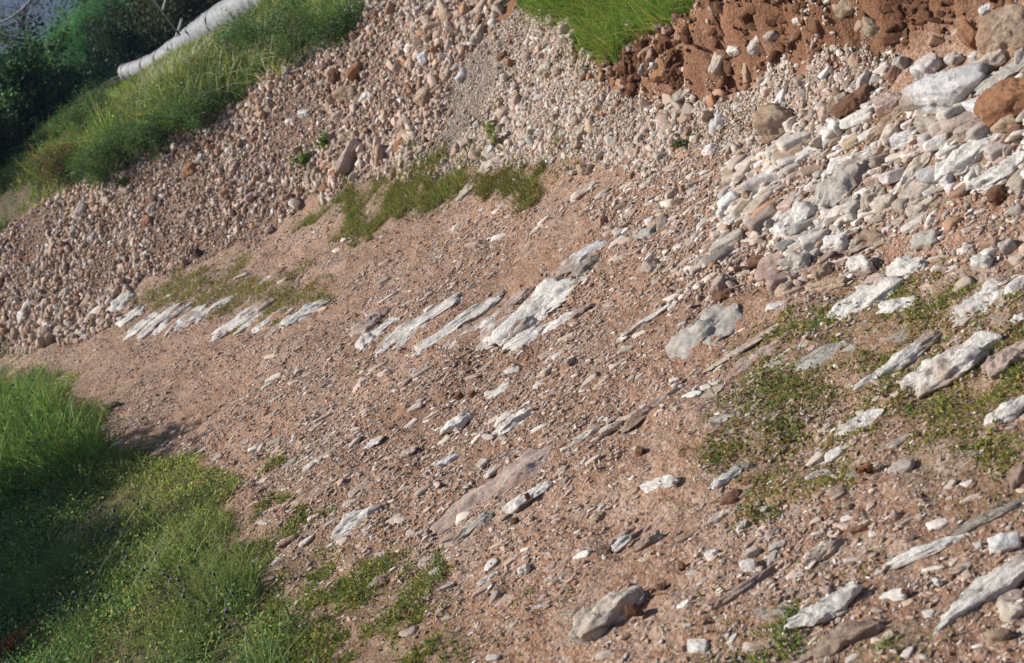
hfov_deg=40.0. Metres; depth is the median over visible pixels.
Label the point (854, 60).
bank stones
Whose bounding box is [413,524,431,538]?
stone
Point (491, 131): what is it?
sprig
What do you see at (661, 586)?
stone
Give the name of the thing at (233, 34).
herb clump
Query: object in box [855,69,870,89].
stone
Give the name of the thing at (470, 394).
stone
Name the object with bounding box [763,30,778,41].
stone
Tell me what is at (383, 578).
stone
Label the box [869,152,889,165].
stone
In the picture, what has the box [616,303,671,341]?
stone
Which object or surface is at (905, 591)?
stone
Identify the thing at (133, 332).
bedrock
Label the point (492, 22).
stone
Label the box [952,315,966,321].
stone
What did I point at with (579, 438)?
stone
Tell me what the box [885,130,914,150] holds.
stone
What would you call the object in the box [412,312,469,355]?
bedrock
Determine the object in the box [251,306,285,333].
bedrock
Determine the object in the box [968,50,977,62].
stone
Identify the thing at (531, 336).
bedrock
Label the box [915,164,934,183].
stone
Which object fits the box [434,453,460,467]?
stone
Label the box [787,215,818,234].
stone
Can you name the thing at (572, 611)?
stone
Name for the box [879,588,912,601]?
stone
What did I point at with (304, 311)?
bedrock
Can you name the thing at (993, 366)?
stone
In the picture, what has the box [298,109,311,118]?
stone
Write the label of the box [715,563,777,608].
stone
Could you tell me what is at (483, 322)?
bedrock
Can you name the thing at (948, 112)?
stone
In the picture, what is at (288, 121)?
stone
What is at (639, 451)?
stone
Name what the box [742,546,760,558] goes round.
stone
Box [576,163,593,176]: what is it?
stone
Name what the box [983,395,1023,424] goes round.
stone
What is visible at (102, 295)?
bedrock
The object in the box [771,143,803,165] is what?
stone
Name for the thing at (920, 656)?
stone
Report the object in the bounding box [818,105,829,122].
stone
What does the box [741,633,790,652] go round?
stone
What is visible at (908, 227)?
stone
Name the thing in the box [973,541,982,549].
stone
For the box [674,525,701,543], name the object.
rock slab
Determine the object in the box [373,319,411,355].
bedrock
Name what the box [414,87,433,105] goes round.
stone
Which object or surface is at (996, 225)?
stone
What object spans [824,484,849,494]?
stone
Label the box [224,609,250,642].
wildflower
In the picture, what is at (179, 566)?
wildflower
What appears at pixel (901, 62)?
stone
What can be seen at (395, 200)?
track weeds
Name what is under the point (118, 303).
bedrock
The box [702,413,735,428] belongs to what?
stone
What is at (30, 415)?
tall grass
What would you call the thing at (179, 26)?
stake
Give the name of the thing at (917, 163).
stone
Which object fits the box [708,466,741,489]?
stone
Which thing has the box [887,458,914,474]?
stone
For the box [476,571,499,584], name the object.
stone
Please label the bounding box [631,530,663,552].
stone
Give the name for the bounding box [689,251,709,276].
stone
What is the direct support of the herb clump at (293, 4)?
on the ground at (664, 504)
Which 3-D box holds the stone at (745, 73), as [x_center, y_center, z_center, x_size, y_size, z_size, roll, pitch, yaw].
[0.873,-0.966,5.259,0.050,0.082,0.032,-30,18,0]
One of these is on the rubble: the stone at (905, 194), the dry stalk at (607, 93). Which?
the stone at (905, 194)
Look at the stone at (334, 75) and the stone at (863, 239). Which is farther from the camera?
the stone at (334, 75)
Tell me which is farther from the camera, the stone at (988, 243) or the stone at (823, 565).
the stone at (988, 243)
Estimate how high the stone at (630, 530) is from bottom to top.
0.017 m
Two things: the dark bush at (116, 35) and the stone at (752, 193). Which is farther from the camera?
the dark bush at (116, 35)
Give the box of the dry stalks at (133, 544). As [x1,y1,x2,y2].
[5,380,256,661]
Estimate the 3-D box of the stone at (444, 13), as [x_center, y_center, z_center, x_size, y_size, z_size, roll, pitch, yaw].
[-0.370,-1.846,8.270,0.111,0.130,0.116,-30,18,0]
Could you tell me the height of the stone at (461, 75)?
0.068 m
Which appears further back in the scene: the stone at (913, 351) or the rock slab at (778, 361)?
the rock slab at (778, 361)
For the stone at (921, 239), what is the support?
on the ground at (664, 504)
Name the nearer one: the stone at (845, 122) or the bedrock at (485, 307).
the stone at (845, 122)
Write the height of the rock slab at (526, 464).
0.065 m
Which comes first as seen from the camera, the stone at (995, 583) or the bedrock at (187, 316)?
the stone at (995, 583)
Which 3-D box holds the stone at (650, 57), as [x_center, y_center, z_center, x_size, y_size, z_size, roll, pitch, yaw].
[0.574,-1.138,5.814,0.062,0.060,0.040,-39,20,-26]
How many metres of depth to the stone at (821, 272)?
3.98 m
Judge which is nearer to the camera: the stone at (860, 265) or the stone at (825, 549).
the stone at (825, 549)
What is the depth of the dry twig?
4.27 m
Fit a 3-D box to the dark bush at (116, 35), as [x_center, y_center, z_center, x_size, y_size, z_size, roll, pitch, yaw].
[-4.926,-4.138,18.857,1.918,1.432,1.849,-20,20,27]
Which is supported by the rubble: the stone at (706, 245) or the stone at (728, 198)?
the stone at (728, 198)
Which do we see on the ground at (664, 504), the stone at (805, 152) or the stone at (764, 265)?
the stone at (805, 152)
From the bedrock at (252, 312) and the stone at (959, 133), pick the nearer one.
the stone at (959, 133)
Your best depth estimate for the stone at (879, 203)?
4.01 m
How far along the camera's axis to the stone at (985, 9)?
4.12 m
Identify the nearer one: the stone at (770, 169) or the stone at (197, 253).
the stone at (770, 169)
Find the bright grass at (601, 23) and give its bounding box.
[501,0,694,69]
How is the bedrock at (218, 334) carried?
on the ground at (664, 504)
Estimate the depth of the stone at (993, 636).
2.39 m
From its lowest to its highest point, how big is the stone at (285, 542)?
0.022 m
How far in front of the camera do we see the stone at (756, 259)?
4.25 m
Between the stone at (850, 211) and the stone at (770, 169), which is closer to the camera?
the stone at (850, 211)
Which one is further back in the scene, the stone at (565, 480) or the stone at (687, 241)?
the stone at (687, 241)
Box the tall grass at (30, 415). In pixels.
[0,309,150,504]
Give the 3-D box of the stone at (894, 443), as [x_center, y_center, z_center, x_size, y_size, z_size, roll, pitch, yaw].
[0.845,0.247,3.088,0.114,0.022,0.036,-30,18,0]
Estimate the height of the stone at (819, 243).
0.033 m
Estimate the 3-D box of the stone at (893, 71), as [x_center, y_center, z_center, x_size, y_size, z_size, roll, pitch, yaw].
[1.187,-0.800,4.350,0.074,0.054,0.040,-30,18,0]
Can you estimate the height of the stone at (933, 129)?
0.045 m
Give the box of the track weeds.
[125,92,1023,662]
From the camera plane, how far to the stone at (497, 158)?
7.10 m
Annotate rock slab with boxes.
[291,486,319,506]
[348,479,370,497]
[363,435,383,448]
[394,445,416,455]
[429,443,555,533]
[487,380,513,399]
[541,390,557,397]
[565,508,586,521]
[665,303,742,359]
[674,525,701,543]
[700,322,779,375]
[701,384,724,397]
[726,337,780,380]
[763,341,807,369]
[792,340,855,372]
[834,408,884,437]
[872,327,908,347]
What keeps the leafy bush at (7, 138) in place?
on the ground at (664, 504)
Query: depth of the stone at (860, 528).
2.86 m
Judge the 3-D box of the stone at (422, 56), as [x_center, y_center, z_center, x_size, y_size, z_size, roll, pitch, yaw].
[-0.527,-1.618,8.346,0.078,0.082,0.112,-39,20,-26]
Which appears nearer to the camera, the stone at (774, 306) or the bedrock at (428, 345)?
the stone at (774, 306)
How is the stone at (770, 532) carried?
on the ground at (664, 504)
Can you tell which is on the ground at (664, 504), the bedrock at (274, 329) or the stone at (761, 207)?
the bedrock at (274, 329)
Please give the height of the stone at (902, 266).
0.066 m
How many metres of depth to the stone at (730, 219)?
4.58 m
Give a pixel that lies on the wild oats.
(267, 65)
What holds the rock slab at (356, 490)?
on the ground at (664, 504)
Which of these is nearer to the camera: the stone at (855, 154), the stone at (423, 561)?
the stone at (423, 561)
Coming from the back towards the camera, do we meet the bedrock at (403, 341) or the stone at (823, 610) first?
the bedrock at (403, 341)
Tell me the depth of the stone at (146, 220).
9.89 m
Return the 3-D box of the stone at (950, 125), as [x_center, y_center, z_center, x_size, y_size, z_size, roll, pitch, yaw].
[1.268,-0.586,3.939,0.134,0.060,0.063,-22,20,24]
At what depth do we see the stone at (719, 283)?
4.28 m
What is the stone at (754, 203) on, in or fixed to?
on the rubble
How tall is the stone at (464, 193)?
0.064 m
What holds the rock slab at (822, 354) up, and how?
on the ground at (664, 504)
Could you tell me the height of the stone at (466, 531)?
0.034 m
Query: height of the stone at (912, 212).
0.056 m
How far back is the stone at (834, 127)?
4.40 m
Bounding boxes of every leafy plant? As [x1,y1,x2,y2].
[0,618,38,658]
[115,175,127,186]
[288,146,309,166]
[314,127,331,148]
[669,129,698,148]
[855,460,878,474]
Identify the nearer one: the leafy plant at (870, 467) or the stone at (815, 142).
the leafy plant at (870, 467)
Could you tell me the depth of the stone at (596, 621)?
3.04 m
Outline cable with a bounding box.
[0,0,30,23]
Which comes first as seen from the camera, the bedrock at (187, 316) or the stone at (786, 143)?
the stone at (786, 143)
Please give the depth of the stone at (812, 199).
4.29 m
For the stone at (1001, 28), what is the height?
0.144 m
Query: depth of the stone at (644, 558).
3.20 m
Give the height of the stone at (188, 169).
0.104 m
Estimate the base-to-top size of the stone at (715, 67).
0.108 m
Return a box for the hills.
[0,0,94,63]
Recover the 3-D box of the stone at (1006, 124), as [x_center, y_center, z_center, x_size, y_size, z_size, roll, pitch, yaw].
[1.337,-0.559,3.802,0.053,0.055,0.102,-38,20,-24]
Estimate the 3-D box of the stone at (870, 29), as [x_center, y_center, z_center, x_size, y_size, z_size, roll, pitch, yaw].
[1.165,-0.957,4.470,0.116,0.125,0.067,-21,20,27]
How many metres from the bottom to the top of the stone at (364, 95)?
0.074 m
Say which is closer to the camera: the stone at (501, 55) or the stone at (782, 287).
the stone at (782, 287)
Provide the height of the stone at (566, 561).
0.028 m
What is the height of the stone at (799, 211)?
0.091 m
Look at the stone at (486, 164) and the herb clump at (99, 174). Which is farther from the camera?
the herb clump at (99, 174)
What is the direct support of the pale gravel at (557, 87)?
on the ground at (664, 504)
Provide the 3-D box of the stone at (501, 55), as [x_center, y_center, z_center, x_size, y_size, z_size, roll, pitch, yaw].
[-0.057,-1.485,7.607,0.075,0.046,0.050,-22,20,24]
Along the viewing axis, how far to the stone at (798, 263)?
4.08 m
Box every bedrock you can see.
[16,298,32,323]
[79,293,89,306]
[86,306,102,316]
[96,286,111,303]
[110,291,135,311]
[113,303,146,326]
[123,317,154,340]
[127,311,157,332]
[137,302,181,340]
[152,302,191,335]
[164,302,208,335]
[174,308,210,331]
[188,303,219,325]
[202,291,241,316]
[209,329,232,341]
[211,304,256,337]
[232,309,268,335]
[234,297,280,329]
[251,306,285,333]
[264,318,283,338]
[279,297,329,329]
[347,306,391,335]
[355,332,377,351]
[371,316,400,335]
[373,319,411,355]
[390,290,464,343]
[391,311,431,345]
[392,323,426,348]
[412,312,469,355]
[412,322,460,356]
[431,303,481,342]
[442,324,471,348]
[448,316,494,348]
[453,295,501,326]
[475,342,496,351]
[477,290,505,308]
[479,313,512,345]
[489,276,574,345]
[491,306,513,317]
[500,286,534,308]
[502,324,540,349]
[510,321,550,350]
[537,305,558,320]
[538,275,587,314]
[542,310,574,334]
[566,302,592,320]
[952,278,1004,316]
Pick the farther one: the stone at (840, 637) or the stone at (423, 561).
the stone at (423, 561)
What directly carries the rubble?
on the ground at (664, 504)
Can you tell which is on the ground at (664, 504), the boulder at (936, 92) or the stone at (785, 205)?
the boulder at (936, 92)
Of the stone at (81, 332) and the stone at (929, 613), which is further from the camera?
the stone at (81, 332)
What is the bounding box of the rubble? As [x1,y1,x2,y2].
[582,64,1023,306]
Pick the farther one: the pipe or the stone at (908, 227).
the pipe
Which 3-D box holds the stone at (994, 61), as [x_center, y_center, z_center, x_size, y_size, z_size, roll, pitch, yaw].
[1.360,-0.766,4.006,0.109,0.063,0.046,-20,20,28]
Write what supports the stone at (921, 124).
on the ground at (664, 504)
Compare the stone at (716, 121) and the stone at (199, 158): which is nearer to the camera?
the stone at (716, 121)
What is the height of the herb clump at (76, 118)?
0.520 m
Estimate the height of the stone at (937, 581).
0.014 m
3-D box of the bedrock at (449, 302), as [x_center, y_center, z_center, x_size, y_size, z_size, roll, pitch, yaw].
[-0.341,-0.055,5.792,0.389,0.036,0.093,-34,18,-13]
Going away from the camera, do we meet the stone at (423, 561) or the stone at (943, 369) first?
the stone at (943, 369)
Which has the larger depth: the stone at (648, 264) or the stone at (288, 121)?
the stone at (288, 121)
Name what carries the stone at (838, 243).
on the ground at (664, 504)
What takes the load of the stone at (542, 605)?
on the ground at (664, 504)
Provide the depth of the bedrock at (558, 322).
4.90 m
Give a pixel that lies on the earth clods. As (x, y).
(630, 61)
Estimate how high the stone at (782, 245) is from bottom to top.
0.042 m
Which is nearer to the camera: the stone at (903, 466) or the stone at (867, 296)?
the stone at (903, 466)
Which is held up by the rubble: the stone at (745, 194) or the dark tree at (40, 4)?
the stone at (745, 194)
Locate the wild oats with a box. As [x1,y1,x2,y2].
[93,0,347,138]
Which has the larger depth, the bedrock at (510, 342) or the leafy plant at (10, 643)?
the bedrock at (510, 342)
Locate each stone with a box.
[36,325,50,337]
[77,328,85,336]
[86,232,95,243]
[106,401,122,408]
[140,215,152,228]
[180,210,191,221]
[181,162,195,175]
[192,247,202,258]
[194,154,204,163]
[224,147,230,154]
[276,534,298,547]
[284,118,293,125]
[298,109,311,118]
[305,449,331,467]
[327,68,340,83]
[327,502,387,540]
[332,85,355,102]
[335,137,358,175]
[345,61,362,82]
[358,91,369,102]
[368,573,391,587]
[393,138,405,152]
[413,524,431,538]
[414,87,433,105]
[417,50,428,65]
[418,554,435,566]
[422,22,438,34]
[428,567,439,574]
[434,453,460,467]
[439,8,453,23]
[440,411,475,435]
[445,21,455,37]
[452,511,494,546]
[454,67,466,82]
[454,392,463,398]
[455,178,474,202]
[467,390,474,397]
[469,23,484,45]
[473,120,479,128]
[476,458,489,469]
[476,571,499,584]
[477,158,495,174]
[484,145,494,153]
[487,18,497,27]
[492,407,537,435]
[493,155,503,164]
[495,50,507,60]
[495,594,513,605]
[501,480,554,514]
[503,58,515,67]
[510,517,519,525]
[517,562,530,573]
[524,492,529,499]
[533,603,547,609]
[550,239,609,276]
[558,476,569,485]
[559,556,572,566]
[560,603,583,616]
[567,253,601,278]
[568,584,645,644]
[569,424,602,448]
[570,181,598,201]
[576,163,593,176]
[589,512,605,523]
[598,422,621,436]
[605,546,611,553]
[608,525,636,543]
[611,535,632,552]
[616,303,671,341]
[616,387,678,434]
[625,603,643,616]
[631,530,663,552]
[635,225,655,239]
[635,446,644,456]
[637,63,644,75]
[639,256,657,273]
[639,552,649,561]
[640,474,679,492]
[646,48,655,63]
[649,62,656,68]
[649,69,665,82]
[655,582,666,590]
[656,213,669,230]
[670,87,685,106]
[677,561,685,571]
[684,234,693,248]
[687,638,708,653]
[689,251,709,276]
[701,143,714,155]
[702,238,718,249]
[702,246,735,266]
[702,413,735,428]
[704,549,718,560]
[707,508,739,524]
[708,52,723,75]
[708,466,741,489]
[709,114,726,134]
[709,227,743,252]
[710,274,727,293]
[711,288,734,303]
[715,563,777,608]
[716,212,738,226]
[717,191,739,208]
[720,489,743,505]
[726,45,740,56]
[730,461,755,470]
[733,198,752,216]
[736,520,747,531]
[739,231,760,242]
[739,558,756,571]
[741,63,750,83]
[741,171,778,190]
[741,188,750,199]
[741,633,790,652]
[742,191,757,200]
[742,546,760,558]
[743,189,773,214]
[746,204,777,232]
[747,36,760,55]
[747,255,763,269]
[750,603,797,619]
[752,103,793,144]
[752,199,776,215]
[755,250,784,281]
[759,528,781,543]
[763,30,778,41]
[763,130,792,159]
[765,300,784,311]
[766,165,784,173]
[766,272,798,294]
[768,539,786,550]
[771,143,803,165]
[771,200,816,240]
[773,88,787,102]
[774,239,793,251]
[774,282,793,296]
[775,131,810,150]
[776,195,795,211]
[777,251,812,273]
[782,116,798,131]
[783,580,861,630]
[785,242,802,252]
[786,500,802,515]
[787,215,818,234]
[792,17,798,24]
[793,192,804,202]
[795,145,815,163]
[795,216,826,252]
[795,617,885,662]
[799,164,822,176]
[800,228,831,251]
[804,276,847,291]
[804,536,847,563]
[805,468,831,480]
[806,195,816,204]
[809,134,821,147]
[809,247,820,258]
[812,264,832,280]
[814,233,835,247]
[815,154,873,209]
[816,561,833,571]
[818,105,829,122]
[818,125,835,146]
[819,232,849,254]
[821,155,849,180]
[821,205,842,226]
[824,276,903,319]
[824,445,843,462]
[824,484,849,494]
[827,87,840,116]
[827,118,844,135]
[832,0,853,17]
[832,83,872,118]
[834,92,846,102]
[839,105,874,128]
[841,134,861,150]
[841,502,851,509]
[842,152,860,160]
[843,200,859,220]
[844,471,858,480]
[845,254,876,276]
[848,229,885,252]
[850,522,871,534]
[853,331,941,391]
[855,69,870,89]
[858,149,873,158]
[859,17,879,39]
[860,178,885,212]
[863,105,903,144]
[863,273,886,284]
[868,530,875,536]
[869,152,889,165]
[869,193,895,213]
[871,92,901,118]
[874,430,919,452]
[876,167,905,184]
[876,295,921,314]
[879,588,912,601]
[880,123,899,145]
[884,65,901,83]
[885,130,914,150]
[886,256,928,276]
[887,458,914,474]
[887,534,967,569]
[888,509,902,520]
[890,174,909,195]
[891,56,908,69]
[895,512,923,528]
[897,151,934,198]
[899,178,921,199]
[900,211,928,234]
[900,331,1002,398]
[901,588,909,598]
[905,197,932,219]
[909,53,942,79]
[909,183,931,204]
[910,229,938,250]
[913,116,937,133]
[914,654,927,659]
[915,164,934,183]
[922,133,948,151]
[922,609,934,618]
[928,121,940,137]
[929,194,946,211]
[932,577,941,586]
[933,132,1003,184]
[933,181,953,192]
[933,264,950,272]
[933,552,1023,635]
[935,103,964,119]
[938,111,980,132]
[939,174,953,185]
[943,52,964,66]
[948,182,968,198]
[949,497,1023,535]
[949,562,972,574]
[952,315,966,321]
[953,118,981,143]
[956,19,977,50]
[961,96,978,111]
[965,121,989,141]
[965,150,1023,195]
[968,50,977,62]
[970,254,992,268]
[973,59,1023,96]
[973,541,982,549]
[974,49,1006,73]
[975,4,1023,60]
[977,238,999,248]
[978,3,990,16]
[980,315,1012,320]
[981,340,1023,379]
[983,138,1006,160]
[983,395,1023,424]
[985,629,1010,644]
[986,185,1007,205]
[987,531,1021,553]
[988,218,1006,231]
[989,114,1022,132]
[995,589,1023,600]
[996,599,1023,621]
[997,238,1016,255]
[1004,275,1023,293]
[1005,167,1023,194]
[1007,463,1023,489]
[1008,203,1023,216]
[1009,313,1023,322]
[1014,48,1023,64]
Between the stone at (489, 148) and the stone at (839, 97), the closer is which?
the stone at (839, 97)
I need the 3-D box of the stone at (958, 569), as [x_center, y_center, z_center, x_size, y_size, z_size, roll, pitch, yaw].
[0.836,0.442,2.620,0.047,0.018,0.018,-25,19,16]
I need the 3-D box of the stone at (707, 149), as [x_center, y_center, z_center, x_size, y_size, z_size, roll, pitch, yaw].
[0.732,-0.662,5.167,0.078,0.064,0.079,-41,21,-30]
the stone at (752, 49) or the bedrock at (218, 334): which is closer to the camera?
the stone at (752, 49)
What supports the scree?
on the ground at (664, 504)
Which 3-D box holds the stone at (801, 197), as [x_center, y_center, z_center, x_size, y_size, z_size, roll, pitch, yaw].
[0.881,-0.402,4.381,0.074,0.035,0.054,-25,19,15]
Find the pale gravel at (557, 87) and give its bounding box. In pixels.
[358,0,896,182]
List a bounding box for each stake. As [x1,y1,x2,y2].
[153,0,180,35]
[175,18,182,36]
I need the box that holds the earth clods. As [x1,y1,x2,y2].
[600,0,1015,106]
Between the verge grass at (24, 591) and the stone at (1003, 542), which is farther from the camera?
the verge grass at (24, 591)
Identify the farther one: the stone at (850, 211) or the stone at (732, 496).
the stone at (850, 211)
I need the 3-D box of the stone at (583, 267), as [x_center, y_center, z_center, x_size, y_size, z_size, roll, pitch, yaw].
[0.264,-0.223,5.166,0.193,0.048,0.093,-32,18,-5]
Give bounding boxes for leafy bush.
[0,8,109,147]
[0,87,34,176]
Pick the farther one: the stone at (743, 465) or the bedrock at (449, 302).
the bedrock at (449, 302)
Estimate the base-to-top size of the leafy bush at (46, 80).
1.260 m
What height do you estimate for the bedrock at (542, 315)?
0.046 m
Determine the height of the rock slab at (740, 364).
0.032 m
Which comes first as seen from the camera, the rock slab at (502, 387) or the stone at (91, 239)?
the rock slab at (502, 387)
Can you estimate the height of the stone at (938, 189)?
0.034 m
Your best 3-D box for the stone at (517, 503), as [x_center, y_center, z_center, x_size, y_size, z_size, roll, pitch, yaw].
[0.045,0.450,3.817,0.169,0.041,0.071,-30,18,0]
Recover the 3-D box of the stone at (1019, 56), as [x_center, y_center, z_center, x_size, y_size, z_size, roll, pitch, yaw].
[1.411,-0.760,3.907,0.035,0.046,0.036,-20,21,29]
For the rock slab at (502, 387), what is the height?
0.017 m
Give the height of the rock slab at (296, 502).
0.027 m
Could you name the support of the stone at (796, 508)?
on the ground at (664, 504)
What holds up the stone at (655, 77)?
on the ground at (664, 504)
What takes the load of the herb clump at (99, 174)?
on the ground at (664, 504)
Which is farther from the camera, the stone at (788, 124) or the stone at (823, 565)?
the stone at (788, 124)
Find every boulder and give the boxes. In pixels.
[899,62,987,114]
[973,77,1023,126]
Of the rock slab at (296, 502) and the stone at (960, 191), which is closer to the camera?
the stone at (960, 191)
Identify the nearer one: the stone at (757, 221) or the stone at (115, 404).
the stone at (757, 221)
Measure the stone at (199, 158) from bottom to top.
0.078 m
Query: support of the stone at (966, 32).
on the ground at (664, 504)
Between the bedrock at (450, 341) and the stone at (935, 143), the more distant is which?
the bedrock at (450, 341)
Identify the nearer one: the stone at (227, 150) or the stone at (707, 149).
the stone at (707, 149)
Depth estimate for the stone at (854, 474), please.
3.05 m
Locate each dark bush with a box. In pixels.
[76,0,185,68]
[120,0,221,44]
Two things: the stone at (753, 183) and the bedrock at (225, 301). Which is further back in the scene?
the bedrock at (225, 301)
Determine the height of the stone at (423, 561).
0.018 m
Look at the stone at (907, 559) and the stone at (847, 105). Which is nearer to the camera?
the stone at (907, 559)
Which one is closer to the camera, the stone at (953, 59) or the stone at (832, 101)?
the stone at (953, 59)
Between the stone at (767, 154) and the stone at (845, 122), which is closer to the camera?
the stone at (845, 122)
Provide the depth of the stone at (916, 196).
3.90 m
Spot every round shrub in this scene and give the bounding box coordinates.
[14,0,124,92]
[47,37,99,102]
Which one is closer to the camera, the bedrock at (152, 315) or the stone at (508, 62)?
the stone at (508, 62)
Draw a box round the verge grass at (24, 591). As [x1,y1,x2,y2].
[0,358,347,662]
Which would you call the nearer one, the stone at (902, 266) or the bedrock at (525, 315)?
the stone at (902, 266)
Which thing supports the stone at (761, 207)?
on the rubble
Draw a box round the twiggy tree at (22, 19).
[0,0,66,63]
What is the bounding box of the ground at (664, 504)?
[0,0,1023,662]
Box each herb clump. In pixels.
[19,137,90,189]
[30,77,123,148]
[50,128,127,190]
[70,99,146,177]
[113,99,184,166]
[149,72,234,133]
[200,0,272,63]
[217,0,322,73]
[294,0,368,56]
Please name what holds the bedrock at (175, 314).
on the ground at (664, 504)
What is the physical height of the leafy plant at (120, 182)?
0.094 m
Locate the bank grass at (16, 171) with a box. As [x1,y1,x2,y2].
[0,0,347,229]
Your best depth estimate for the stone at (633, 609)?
2.98 m
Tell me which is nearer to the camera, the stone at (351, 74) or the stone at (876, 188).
the stone at (876, 188)
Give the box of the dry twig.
[726,249,776,268]
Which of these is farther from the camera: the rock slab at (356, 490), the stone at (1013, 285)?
the rock slab at (356, 490)
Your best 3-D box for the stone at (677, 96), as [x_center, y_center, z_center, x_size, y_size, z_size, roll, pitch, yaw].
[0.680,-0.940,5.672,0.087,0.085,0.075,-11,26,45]
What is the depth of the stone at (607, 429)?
3.92 m
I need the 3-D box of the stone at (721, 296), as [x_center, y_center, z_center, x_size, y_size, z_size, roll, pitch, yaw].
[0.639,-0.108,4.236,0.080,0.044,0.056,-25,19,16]
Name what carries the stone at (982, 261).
on the ground at (664, 504)
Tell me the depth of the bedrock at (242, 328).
7.43 m
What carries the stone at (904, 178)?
on the ground at (664, 504)
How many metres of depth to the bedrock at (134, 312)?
9.19 m
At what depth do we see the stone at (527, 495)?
3.77 m
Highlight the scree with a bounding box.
[0,0,1023,660]
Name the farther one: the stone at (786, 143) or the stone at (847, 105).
the stone at (786, 143)
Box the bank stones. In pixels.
[564,0,1016,238]
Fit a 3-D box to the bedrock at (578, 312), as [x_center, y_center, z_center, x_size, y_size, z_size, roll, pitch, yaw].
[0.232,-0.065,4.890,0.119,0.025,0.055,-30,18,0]
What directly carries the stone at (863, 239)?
on the ground at (664, 504)
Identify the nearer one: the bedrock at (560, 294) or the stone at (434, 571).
the stone at (434, 571)
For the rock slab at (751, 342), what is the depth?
3.88 m
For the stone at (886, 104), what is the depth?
4.25 m
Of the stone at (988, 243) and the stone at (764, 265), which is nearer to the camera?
the stone at (988, 243)
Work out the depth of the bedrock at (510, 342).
4.99 m
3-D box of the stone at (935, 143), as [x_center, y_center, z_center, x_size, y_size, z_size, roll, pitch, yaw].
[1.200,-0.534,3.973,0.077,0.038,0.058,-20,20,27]
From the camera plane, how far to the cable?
12.91 m
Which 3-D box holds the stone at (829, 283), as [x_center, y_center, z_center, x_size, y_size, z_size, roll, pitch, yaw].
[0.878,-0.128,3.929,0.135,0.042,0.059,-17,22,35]
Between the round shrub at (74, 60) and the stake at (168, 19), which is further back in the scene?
the round shrub at (74, 60)
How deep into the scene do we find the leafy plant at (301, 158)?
9.03 m
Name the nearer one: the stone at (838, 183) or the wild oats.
the stone at (838, 183)
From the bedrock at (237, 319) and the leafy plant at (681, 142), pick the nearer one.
the leafy plant at (681, 142)
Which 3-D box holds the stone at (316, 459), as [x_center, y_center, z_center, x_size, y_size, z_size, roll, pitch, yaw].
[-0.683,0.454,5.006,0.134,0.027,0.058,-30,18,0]
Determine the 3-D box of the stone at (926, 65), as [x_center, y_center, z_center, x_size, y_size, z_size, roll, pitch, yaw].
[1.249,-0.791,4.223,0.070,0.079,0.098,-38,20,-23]
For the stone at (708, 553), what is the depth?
3.07 m
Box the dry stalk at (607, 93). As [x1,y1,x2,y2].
[592,48,631,114]
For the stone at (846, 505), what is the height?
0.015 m
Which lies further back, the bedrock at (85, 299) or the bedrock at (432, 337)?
the bedrock at (85, 299)
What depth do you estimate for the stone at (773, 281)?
4.05 m
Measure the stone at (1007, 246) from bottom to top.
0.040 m
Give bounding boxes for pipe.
[118,0,264,79]
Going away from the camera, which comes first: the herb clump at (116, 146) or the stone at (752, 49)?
the stone at (752, 49)
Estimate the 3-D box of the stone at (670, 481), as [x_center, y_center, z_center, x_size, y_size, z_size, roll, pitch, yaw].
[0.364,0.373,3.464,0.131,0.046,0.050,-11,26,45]
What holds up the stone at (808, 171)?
on the rubble
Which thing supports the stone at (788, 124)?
on the pale gravel at (557, 87)
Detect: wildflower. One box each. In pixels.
[177,565,190,597]
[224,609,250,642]
[230,590,254,621]
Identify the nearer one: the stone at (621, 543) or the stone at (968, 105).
the stone at (621, 543)
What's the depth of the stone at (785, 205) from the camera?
4.37 m
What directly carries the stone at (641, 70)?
on the ground at (664, 504)
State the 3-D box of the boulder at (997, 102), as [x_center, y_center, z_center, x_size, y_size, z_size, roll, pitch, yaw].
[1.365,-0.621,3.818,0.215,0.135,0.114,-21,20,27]
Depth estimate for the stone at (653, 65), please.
5.79 m
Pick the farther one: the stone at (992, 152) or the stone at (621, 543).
the stone at (992, 152)
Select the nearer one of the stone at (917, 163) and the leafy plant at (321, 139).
the stone at (917, 163)
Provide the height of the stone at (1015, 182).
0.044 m
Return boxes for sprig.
[485,122,497,145]
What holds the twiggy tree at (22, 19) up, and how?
on the ground at (664, 504)
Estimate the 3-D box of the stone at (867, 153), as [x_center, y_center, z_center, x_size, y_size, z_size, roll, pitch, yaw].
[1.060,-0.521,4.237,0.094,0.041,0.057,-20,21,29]
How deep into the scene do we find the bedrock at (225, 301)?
8.17 m
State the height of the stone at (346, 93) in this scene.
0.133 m
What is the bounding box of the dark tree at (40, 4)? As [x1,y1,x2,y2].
[26,0,129,42]
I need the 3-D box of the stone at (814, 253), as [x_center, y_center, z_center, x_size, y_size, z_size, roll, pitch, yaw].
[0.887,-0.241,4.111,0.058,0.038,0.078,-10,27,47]
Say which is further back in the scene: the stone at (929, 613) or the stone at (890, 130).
the stone at (890, 130)
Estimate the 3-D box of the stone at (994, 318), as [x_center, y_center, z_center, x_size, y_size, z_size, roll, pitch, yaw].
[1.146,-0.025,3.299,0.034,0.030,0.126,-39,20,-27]

